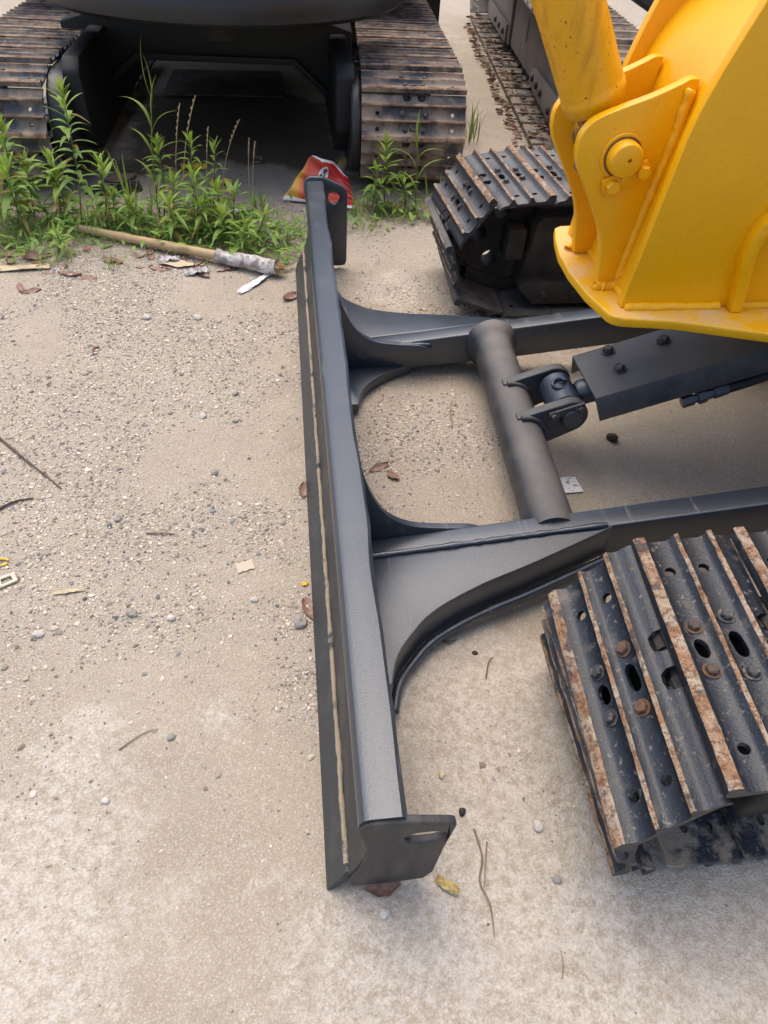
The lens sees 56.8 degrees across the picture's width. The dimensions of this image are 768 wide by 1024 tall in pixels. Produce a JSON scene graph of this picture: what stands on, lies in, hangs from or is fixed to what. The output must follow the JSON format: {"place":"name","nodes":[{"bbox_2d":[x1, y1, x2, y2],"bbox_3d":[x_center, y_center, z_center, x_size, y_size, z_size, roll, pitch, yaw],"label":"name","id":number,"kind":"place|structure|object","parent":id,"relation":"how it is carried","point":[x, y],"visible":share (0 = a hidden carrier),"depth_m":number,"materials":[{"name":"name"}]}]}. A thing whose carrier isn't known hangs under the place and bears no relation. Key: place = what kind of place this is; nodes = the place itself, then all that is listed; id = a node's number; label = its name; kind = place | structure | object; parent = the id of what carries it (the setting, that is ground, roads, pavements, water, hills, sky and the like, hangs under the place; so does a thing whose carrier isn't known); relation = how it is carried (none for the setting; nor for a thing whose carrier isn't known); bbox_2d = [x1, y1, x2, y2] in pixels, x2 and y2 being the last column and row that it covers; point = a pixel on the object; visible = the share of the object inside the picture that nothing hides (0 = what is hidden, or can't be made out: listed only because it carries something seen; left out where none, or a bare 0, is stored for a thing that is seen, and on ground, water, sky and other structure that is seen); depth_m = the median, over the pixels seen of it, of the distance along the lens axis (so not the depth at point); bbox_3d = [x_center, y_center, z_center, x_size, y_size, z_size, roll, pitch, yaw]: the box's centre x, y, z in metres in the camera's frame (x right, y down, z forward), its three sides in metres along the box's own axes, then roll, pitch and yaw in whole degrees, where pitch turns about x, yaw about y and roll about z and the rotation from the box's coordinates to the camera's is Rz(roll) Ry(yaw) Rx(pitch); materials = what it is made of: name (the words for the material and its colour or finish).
{"place":"outdoors","nodes":[
{"label":"outdoors","id":0,"kind":"place"},
{"bbox_2d":[163,69,282,97],"bbox_3d":[-1.088,-2.948,4.876,0.770,0.010,0.640,-3,45,-6],"label":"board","id":1,"kind":"object","parent":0,"point":[219,83],"visible":1,"depth_m":4.84,"materials":[{"name":"black"}]},
{"bbox_2d":[0,0,767,1023],"bbox_3d":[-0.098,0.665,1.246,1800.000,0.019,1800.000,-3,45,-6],"label":"ground","id":2,"kind":"structure","parent":0,"point":[310,962],"depth_m":1.50,"materials":[{"name":"gravel"}]},
{"bbox_2d":[0,558,8,566],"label":"plastic ring","id":3,"kind":"object","parent":2,"relation":"on","point":[6,559],"visible":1,"depth_m":1.75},
{"bbox_2d":[0,572,17,588],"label":"plastic clip","id":4,"kind":"object","parent":2,"relation":"on","point":[12,575],"visible":1,"depth_m":1.71,"materials":[{"name":"plastic"}]},
{"bbox_2d":[0,124,18,216],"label":"weed","id":5,"kind":"object","parent":2,"relation":"on","point":[11,163],"visible":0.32,"depth_m":3.08,"materials":[{"name":"green plant"}]},
{"bbox_2d":[0,497,32,509],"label":"twig","id":6,"kind":"object","parent":2,"relation":"on","point":[6,504],"visible":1,"depth_m":1.89,"materials":[{"name":"wood"}]},
{"bbox_2d":[16,283,23,290],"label":"dry leaf","id":7,"kind":"object","parent":2,"relation":"on","point":[21,286],"visible":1,"depth_m":2.73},
{"bbox_2d":[0,150,42,237],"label":"weed","id":8,"kind":"object","parent":2,"relation":"on","point":[4,171],"visible":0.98,"depth_m":2.90,"materials":[{"name":"green plant"}]},
{"bbox_2d":[0,113,44,222],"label":"weed","id":9,"kind":"object","parent":2,"relation":"on","point":[6,145],"visible":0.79,"depth_m":2.96,"materials":[{"name":"green plant"}]},
{"bbox_2d":[0,264,49,270],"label":"cardboard strip","id":10,"kind":"object","parent":2,"relation":"on","point":[8,268],"visible":1,"depth_m":2.83,"materials":[{"name":"cardboard"}]},
{"bbox_2d":[0,437,60,488],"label":"twig","id":11,"kind":"object","parent":2,"relation":"on","point":[21,456],"visible":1,"depth_m":2.00,"materials":[{"name":"wood"}]},
{"bbox_2d":[20,287,40,293],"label":"dry leaf","id":12,"kind":"object","parent":2,"relation":"on","point":[32,290],"visible":1,"depth_m":2.71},
{"bbox_2d":[11,148,52,217],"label":"weed","id":13,"kind":"object","parent":2,"relation":"on","point":[29,193],"visible":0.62,"depth_m":3.07,"materials":[{"name":"green plant"}]},
{"bbox_2d":[23,250,50,259],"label":"dry leaf","id":14,"kind":"object","parent":2,"relation":"on","point":[28,256],"visible":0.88,"depth_m":2.91,"materials":[{"name":"plant"}]},
{"bbox_2d":[32,630,43,637],"bbox_3d":[-0.780,0.275,1.602,0.026,0.017,0.021,-7,45,-10],"label":"stone","id":15,"kind":"object","parent":2,"relation":"on","point":[38,634],"visible":1,"depth_m":1.60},
{"bbox_2d":[28,146,87,213],"bbox_3d":[-1.428,-1.430,3.094,0.226,0.328,0.200,18,46,15],"label":"weed","id":16,"kind":"object","parent":2,"relation":"on","point":[51,160],"visible":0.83,"depth_m":3.06,"materials":[{"name":"green plant"}]},
{"bbox_2d":[47,220,76,254],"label":"weed","id":17,"kind":"object","parent":2,"relation":"on","point":[55,233],"visible":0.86,"depth_m":2.90,"materials":[{"name":"green plant"}]},
{"bbox_2d":[43,161,87,223],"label":"weed","id":18,"kind":"object","parent":2,"relation":"on","point":[73,197],"visible":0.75,"depth_m":3.09,"materials":[{"name":"green plant"}]},
{"bbox_2d":[53,587,83,594],"bbox_3d":[-0.751,0.188,1.690,0.070,0.005,0.013,-7,45,-10],"label":"bark chip","id":19,"kind":"object","parent":2,"relation":"on","point":[57,592],"visible":1,"depth_m":1.69,"materials":[{"name":"wood"}]},
{"bbox_2d":[58,271,81,275],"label":"dry leaf","id":20,"kind":"object","parent":2,"relation":"on","point":[72,272],"visible":1,"depth_m":2.82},
{"bbox_2d":[44,75,103,224],"bbox_3d":[-1.268,-1.428,2.885,0.224,0.633,0.219,28,49,23],"label":"weed","id":21,"kind":"object","parent":2,"relation":"on","point":[65,130],"visible":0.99,"depth_m":2.87,"materials":[{"name":"green plant"}]},
{"bbox_2d":[77,275,96,279],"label":"dry leaf","id":22,"kind":"object","parent":2,"relation":"on","point":[85,277],"visible":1,"depth_m":2.81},
{"bbox_2d":[82,244,92,250],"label":"dry leaf","id":23,"kind":"object","parent":2,"relation":"on","point":[87,246],"visible":0.95,"depth_m":3.00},
{"bbox_2d":[82,150,125,227],"bbox_3d":[-1.215,-1.373,3.050,0.212,0.330,0.166,-14,47,-18],"label":"weed","id":24,"kind":"object","parent":2,"relation":"on","point":[101,166],"visible":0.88,"depth_m":3.04,"materials":[{"name":"green plant"}]},
{"bbox_2d":[101,796,109,803],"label":"stone","id":25,"kind":"object","parent":2,"relation":"on","point":[105,800],"visible":1,"depth_m":1.34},
{"bbox_2d":[101,256,116,262],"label":"dry leaf","id":26,"kind":"object","parent":2,"relation":"on","point":[108,258],"visible":0.71,"depth_m":2.92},
{"bbox_2d":[93,182,129,228],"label":"weed","id":27,"kind":"object","parent":2,"relation":"on","point":[112,198],"visible":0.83,"depth_m":3.05,"materials":[{"name":"green plant"}]},
{"bbox_2d":[86,180,141,194],"bbox_3d":[-1.312,-1.573,3.442,0.260,0.017,0.142,-15,47,-18],"label":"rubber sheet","id":28,"kind":"object","parent":2,"relation":"on","point":[131,183],"visible":0.49,"depth_m":3.45,"materials":[{"name":"rubber"}]},
{"bbox_2d":[108,250,123,270],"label":"grass tuft","id":29,"kind":"object","parent":2,"relation":"on","point":[113,261],"visible":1,"depth_m":2.85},
{"bbox_2d":[114,514,121,521],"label":"stone","id":30,"kind":"object","parent":2,"relation":"on","point":[117,517],"visible":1,"depth_m":1.86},
{"bbox_2d":[104,173,136,182],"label":"dry leaf","id":31,"kind":"object","parent":2,"relation":"on","point":[114,177],"visible":0.86,"depth_m":3.56,"materials":[{"name":"plant"}]},
{"bbox_2d":[126,608,136,617],"bbox_3d":[-0.586,0.235,1.649,0.028,0.018,0.021,14,45,11],"label":"stone","id":32,"kind":"object","parent":2,"relation":"on","point":[130,612],"visible":1,"depth_m":1.64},
{"bbox_2d":[110,190,154,235],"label":"weed","id":33,"kind":"object","parent":2,"relation":"on","point":[132,219],"visible":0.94,"depth_m":3.02,"materials":[{"name":"green plant"}]},
{"bbox_2d":[118,729,155,749],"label":"twig","id":34,"kind":"object","parent":2,"relation":"on","point":[134,738],"visible":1,"depth_m":1.43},
{"bbox_2d":[107,151,172,225],"bbox_3d":[-1.061,-1.373,3.052,0.262,0.318,0.242,32,51,26],"label":"grass tuft","id":35,"kind":"object","parent":2,"relation":"on","point":[127,190],"visible":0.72,"depth_m":3.07,"materials":[{"name":"plant"}]},
{"bbox_2d":[142,314,150,319],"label":"stone","id":36,"kind":"object","parent":2,"relation":"on","point":[146,317],"visible":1,"depth_m":2.61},
{"bbox_2d":[145,252,154,259],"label":"dry leaf","id":37,"kind":"object","parent":2,"relation":"on","point":[151,256],"visible":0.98,"depth_m":2.97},
{"bbox_2d":[121,38,179,217],"bbox_3d":[-0.982,-1.597,3.000,0.260,0.718,0.054,8,44,4],"label":"weed","id":38,"kind":"object","parent":2,"relation":"on","point":[144,138],"visible":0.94,"depth_m":2.96,"materials":[{"name":"green plant"}]},
{"bbox_2d":[150,266,169,270],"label":"dry leaf","id":39,"kind":"object","parent":2,"relation":"on","point":[158,268],"visible":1,"depth_m":2.89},
{"bbox_2d":[146,532,176,534],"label":"twig","id":40,"kind":"object","parent":2,"relation":"on","point":[159,533],"visible":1,"depth_m":1.83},
{"bbox_2d":[143,132,181,215],"bbox_3d":[-0.972,-1.460,3.117,0.175,0.381,0.192,-3,45,-6],"label":"weed","id":41,"kind":"object","parent":2,"relation":"on","point":[157,149],"visible":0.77,"depth_m":3.08,"materials":[{"name":"green plant"}]},
{"bbox_2d":[157,254,179,262],"bbox_3d":[-0.888,-1.047,2.925,0.092,0.021,0.051,-3,45,-6],"label":"plastic scrap","id":42,"kind":"object","parent":2,"relation":"on","point":[161,258],"visible":1,"depth_m":2.93,"materials":[{"name":"plastic"}]},
{"bbox_2d":[166,614,175,620],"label":"stone","id":43,"kind":"object","parent":2,"relation":"on","point":[170,617],"visible":1,"depth_m":1.64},
{"bbox_2d":[167,732,175,740],"bbox_3d":[-0.432,0.455,1.439,0.018,0.013,0.016,-14,47,-17],"label":"stone","id":44,"kind":"object","parent":2,"relation":"on","point":[171,736],"visible":1,"depth_m":1.43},
{"bbox_2d":[153,168,193,229],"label":"weed","id":45,"kind":"object","parent":2,"relation":"on","point":[175,183],"visible":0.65,"depth_m":3.05,"materials":[{"name":"green plant"}]},
{"bbox_2d":[153,191,194,242],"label":"weed","id":46,"kind":"object","parent":2,"relation":"on","point":[171,227],"visible":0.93,"depth_m":2.96,"materials":[{"name":"green plant"}]},
{"bbox_2d":[159,260,193,266],"bbox_3d":[-0.850,-1.022,2.913,0.140,0.009,0.056,5,44,2],"label":"cardboard piece","id":47,"kind":"object","parent":2,"relation":"on","point":[180,263],"visible":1,"depth_m":2.91,"materials":[{"name":"cardboard"}]},
{"bbox_2d":[176,103,179,205],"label":"dry stalk","id":48,"kind":"object","parent":2,"relation":"on","point":[176,136],"visible":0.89,"depth_m":3.02,"materials":[{"name":"plant"}]},
{"bbox_2d":[75,224,287,274],"bbox_3d":[-0.863,-1.104,2.962,0.988,0.068,0.063,15,45,12],"label":"bamboo pole","id":49,"kind":"object","parent":2,"relation":"on","point":[257,263],"visible":1,"depth_m":2.92,"materials":[{"name":"wood"}]},
{"bbox_2d":[183,95,195,202],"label":"dry stalk","id":50,"kind":"object","parent":2,"relation":"on","point":[187,133],"visible":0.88,"depth_m":3.03,"materials":[{"name":"plant"}]},
{"bbox_2d":[181,162,205,169],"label":"yellow leaf","id":51,"kind":"object","parent":2,"relation":"on","point":[194,165],"visible":0.75,"depth_m":3.69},
{"bbox_2d":[175,130,213,219],"bbox_3d":[-0.831,-1.464,3.111,0.171,0.402,0.149,-3,45,-6],"label":"weed","id":52,"kind":"object","parent":2,"relation":"on","point":[189,137],"visible":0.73,"depth_m":3.06,"materials":[{"name":"green plant"}]},
{"bbox_2d":[172,161,217,229],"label":"weed","id":53,"kind":"object","parent":2,"relation":"on","point":[192,177],"visible":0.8,"depth_m":2.98,"materials":[{"name":"green plant"}]},
{"bbox_2d":[183,266,209,275],"bbox_3d":[-0.758,-0.978,2.872,0.100,0.018,0.051,-15,47,-18],"label":"plastic scrap","id":54,"kind":"object","parent":2,"relation":"on","point":[190,271],"visible":1,"depth_m":2.87,"materials":[{"name":"plastic"}]},
{"bbox_2d":[193,314,201,320],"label":"stone","id":55,"kind":"object","parent":2,"relation":"on","point":[197,317],"visible":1,"depth_m":2.62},
{"bbox_2d":[199,412,205,418],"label":"stone","id":56,"kind":"object","parent":2,"relation":"on","point":[202,415],"visible":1,"depth_m":2.19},
{"bbox_2d":[185,186,222,244],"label":"weed","id":57,"kind":"object","parent":2,"relation":"on","point":[198,220],"visible":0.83,"depth_m":3.00,"materials":[{"name":"green plant"}]},
{"bbox_2d":[187,176,220,226],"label":"grass tuft","id":58,"kind":"object","parent":2,"relation":"on","point":[205,202],"visible":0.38,"depth_m":3.14,"materials":[{"name":"plant"}]},
{"bbox_2d":[206,127,208,202],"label":"dry stalk","id":59,"kind":"object","parent":2,"relation":"on","point":[206,156],"visible":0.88,"depth_m":3.10,"materials":[{"name":"plant"}]},
{"bbox_2d":[197,135,228,216],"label":"weed","id":60,"kind":"object","parent":2,"relation":"on","point":[214,170],"visible":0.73,"depth_m":3.13,"materials":[{"name":"green plant"}]},
{"bbox_2d":[211,469,217,475],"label":"stone","id":61,"kind":"object","parent":2,"relation":"on","point":[214,472],"visible":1,"depth_m":2.01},
{"bbox_2d":[0,178,436,272],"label":"undergrowth","id":62,"kind":"object","parent":2,"relation":"on","point":[69,220],"visible":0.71,"depth_m":3.07,"materials":[{"name":"green plant"}]},
{"bbox_2d":[196,176,242,238],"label":"weed","id":63,"kind":"object","parent":2,"relation":"on","point":[216,185],"visible":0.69,"depth_m":3.04,"materials":[{"name":"green plant"}]},
{"bbox_2d":[211,178,231,184],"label":"yellow leaf","id":64,"kind":"object","parent":2,"relation":"on","point":[230,180],"visible":0.36,"depth_m":3.57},
{"bbox_2d":[204,200,241,243],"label":"weed","id":65,"kind":"object","parent":2,"relation":"on","point":[222,212],"visible":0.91,"depth_m":2.98,"materials":[{"name":"green plant"}]},
{"bbox_2d":[223,119,239,189],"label":"dry stalk","id":66,"kind":"object","parent":2,"relation":"on","point":[229,146],"visible":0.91,"depth_m":3.26,"materials":[{"name":"plant"}]},
{"bbox_2d":[225,266,238,270],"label":"dry leaf","id":67,"kind":"object","parent":2,"relation":"on","point":[231,268],"visible":0.66,"depth_m":2.92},
{"bbox_2d":[0,0,466,179],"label":"excavator","id":68,"kind":"object","parent":2,"relation":"on","point":[399,73],"visible":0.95,"depth_m":3.37,"materials":[{"name":"black metal"}]},
{"bbox_2d":[220,178,267,234],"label":"weed","id":69,"kind":"object","parent":2,"relation":"on","point":[233,191],"visible":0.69,"depth_m":3.10,"materials":[{"name":"green plant"}]},
{"bbox_2d":[235,559,254,572],"bbox_3d":[-0.347,0.135,1.772,0.042,0.002,0.035,-15,47,-18],"label":"paper slip","id":70,"kind":"object","parent":2,"relation":"on","point":[247,565],"visible":1,"depth_m":1.77,"materials":[{"name":"paper"}]},
{"bbox_2d":[225,211,266,255],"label":"weed","id":71,"kind":"object","parent":2,"relation":"on","point":[245,228],"visible":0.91,"depth_m":2.96,"materials":[{"name":"green plant"}]},
{"bbox_2d":[248,138,249,194],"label":"dry stalk","id":72,"kind":"object","parent":2,"relation":"on","point":[248,162],"visible":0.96,"depth_m":3.38,"materials":[{"name":"plant"}]},
{"bbox_2d":[250,596,257,601],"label":"stone","id":73,"kind":"object","parent":2,"relation":"on","point":[254,599],"visible":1,"depth_m":1.69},
{"bbox_2d":[252,141,255,200],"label":"dry stalk","id":74,"kind":"object","parent":2,"relation":"on","point":[253,158],"visible":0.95,"depth_m":3.31,"materials":[{"name":"plant"}]},
{"bbox_2d":[237,274,271,292],"bbox_3d":[-0.514,-0.918,2.834,0.039,0.013,0.200,24,48,20],"label":"tissue","id":75,"kind":"object","parent":2,"relation":"on","point":[247,287],"visible":0.98,"depth_m":2.82,"materials":[{"name":"paper"}]},
{"bbox_2d":[252,184,270,218],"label":"grass tuft","id":76,"kind":"object","parent":2,"relation":"on","point":[261,204],"visible":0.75,"depth_m":3.25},
{"bbox_2d":[246,203,281,243],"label":"weed","id":77,"kind":"object","parent":2,"relation":"on","point":[261,217],"visible":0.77,"depth_m":3.03,"materials":[{"name":"green plant"}]},
{"bbox_2d":[283,291,296,299],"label":"dry leaf","id":78,"kind":"object","parent":2,"relation":"on","point":[289,295],"visible":1,"depth_m":2.78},
{"bbox_2d":[294,615,306,628],"bbox_3d":[-0.195,0.254,1.652,0.033,0.027,0.038,-14,47,-17],"label":"stone","id":79,"kind":"object","parent":2,"relation":"on","point":[300,621],"visible":1,"depth_m":1.64,"materials":[{"name":"stone"}]},
{"bbox_2d":[298,481,306,496],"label":"dry leaf","id":80,"kind":"object","parent":2,"relation":"on","point":[302,489],"visible":0.97,"depth_m":1.98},
{"bbox_2d":[301,596,313,618],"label":"dry leaf","id":81,"kind":"object","parent":2,"relation":"on","point":[305,601],"visible":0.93,"depth_m":1.68,"materials":[{"name":"plant"}]},
{"bbox_2d":[282,155,353,208],"bbox_3d":[-0.291,-1.611,3.432,0.368,0.181,0.194,10,45,6],"label":"bag","id":82,"kind":"object","parent":2,"relation":"on","point":[318,166],"visible":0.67,"depth_m":3.43,"materials":[{"name":"red plastic"}]},
{"bbox_2d":[337,158,347,173],"bbox_3d":[-0.223,-1.760,3.643,0.058,0.084,0.116,21,47,18],"label":"drink can","id":83,"kind":"object","parent":2,"relation":"on","point":[342,164],"visible":0.34,"depth_m":3.62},
{"bbox_2d":[351,191,364,219],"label":"grass tuft","id":84,"kind":"object","parent":2,"relation":"on","point":[357,202],"visible":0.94,"depth_m":3.33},
{"bbox_2d":[358,159,394,216],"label":"weed","id":85,"kind":"object","parent":2,"relation":"on","point":[373,190],"visible":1,"depth_m":3.30,"materials":[{"name":"green plant"}]},
{"bbox_2d":[369,461,388,471],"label":"dry leaf","id":86,"kind":"object","parent":2,"relation":"on","point":[378,466],"visible":1,"depth_m":2.07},
{"bbox_2d":[364,881,400,896],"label":"dry leaf","id":87,"kind":"object","parent":2,"relation":"on","point":[383,889],"visible":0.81,"depth_m":1.25,"materials":[{"name":"plant"}]},
{"bbox_2d":[367,128,400,203],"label":"weed","id":88,"kind":"object","parent":2,"relation":"on","point":[385,160],"visible":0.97,"depth_m":3.28,"materials":[{"name":"green plant"}]},
{"bbox_2d":[379,906,389,919],"bbox_3d":[0.001,0.691,1.223,0.018,0.014,0.021,24,48,20],"label":"stone","id":89,"kind":"object","parent":2,"relation":"on","point":[384,913],"visible":1,"depth_m":1.22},
{"bbox_2d":[387,470,399,479],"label":"dry leaf","id":90,"kind":"object","parent":2,"relation":"on","point":[391,474],"visible":1,"depth_m":2.05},
{"bbox_2d":[390,169,419,217],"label":"weed","id":91,"kind":"object","parent":2,"relation":"on","point":[403,178],"visible":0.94,"depth_m":3.35,"materials":[{"name":"green plant"}]},
{"bbox_2d":[398,111,440,210],"bbox_3d":[0.163,-1.624,3.292,0.235,0.450,0.056,8,44,5],"label":"weed","id":92,"kind":"object","parent":2,"relation":"on","point":[416,139],"visible":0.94,"depth_m":3.28,"materials":[{"name":"green plant"}]},
{"bbox_2d":[425,170,441,208],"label":"grass tuft","id":93,"kind":"object","parent":2,"relation":"on","point":[426,196],"visible":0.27,"depth_m":3.38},
{"bbox_2d":[438,771,444,778],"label":"stone","id":94,"kind":"object","parent":2,"relation":"on","point":[441,774],"visible":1,"depth_m":1.40,"materials":[{"name":"stone"}]},
{"bbox_2d":[434,874,459,895],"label":"leaf","id":95,"kind":"object","parent":2,"relation":"on","point":[447,885],"visible":1,"depth_m":1.26,"materials":[{"name":"plant"}]},
{"bbox_2d":[459,808,465,816],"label":"stone","id":96,"kind":"object","parent":2,"relation":"on","point":[462,811],"visible":1,"depth_m":1.35,"materials":[{"name":"black stone"}]},
{"bbox_2d":[464,102,487,145],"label":"grass tuft","id":97,"kind":"object","parent":2,"relation":"on","point":[471,127],"visible":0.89,"depth_m":4.14,"materials":[{"name":"plant"}]},
{"bbox_2d":[473,829,494,937],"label":"twig","id":98,"kind":"object","parent":2,"relation":"on","point":[477,838],"visible":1,"depth_m":1.28,"materials":[{"name":"wood"}]},
{"bbox_2d":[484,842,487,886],"bbox_3d":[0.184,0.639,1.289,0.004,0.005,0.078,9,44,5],"label":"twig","id":99,"kind":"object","parent":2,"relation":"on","point":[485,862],"visible":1,"depth_m":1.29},
{"bbox_2d":[463,13,549,148],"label":"leaf litter","id":100,"kind":"object","parent":2,"relation":"on","point":[505,103],"visible":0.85,"depth_m":5.13,"materials":[{"name":"plant"}]},
{"bbox_2d":[295,0,767,889],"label":"excavator","id":101,"kind":"object","parent":2,"relation":"on","point":[627,216],"visible":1,"depth_m":1.52,"materials":[{"name":"grey paint"}]},
{"bbox_2d":[533,820,542,831],"bbox_3d":[0.291,0.594,1.344,0.018,0.015,0.023,-7,45,-11],"label":"stone","id":102,"kind":"object","parent":2,"relation":"on","point":[537,826],"visible":1,"depth_m":1.34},
{"bbox_2d":[552,875,561,883],"bbox_3d":[0.311,0.661,1.278,0.017,0.011,0.015,-9,46,-12],"label":"stone","id":103,"kind":"object","parent":2,"relation":"on","point":[556,879],"visible":1,"depth_m":1.27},
{"bbox_2d":[470,0,653,149],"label":"excavator","id":104,"kind":"object","parent":2,"relation":"on","point":[514,23],"visible":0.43,"depth_m":4.88,"materials":[{"name":"black metal"}]},
{"bbox_2d":[560,476,583,492],"bbox_3d":[0.529,-0.077,2.043,0.070,0.001,0.069,-8,45,-11],"label":"paper slip","id":105,"kind":"object","parent":2,"relation":"on","point":[571,484],"visible":0.65,"depth_m":2.04,"materials":[{"name":"paper"}]},
{"bbox_2d":[606,433,617,442],"bbox_3d":[0.713,-0.232,2.214,0.032,0.035,0.040,-25,51,-26],"label":"clod","id":106,"kind":"object","parent":2,"relation":"on","point":[612,437],"visible":1,"depth_m":2.20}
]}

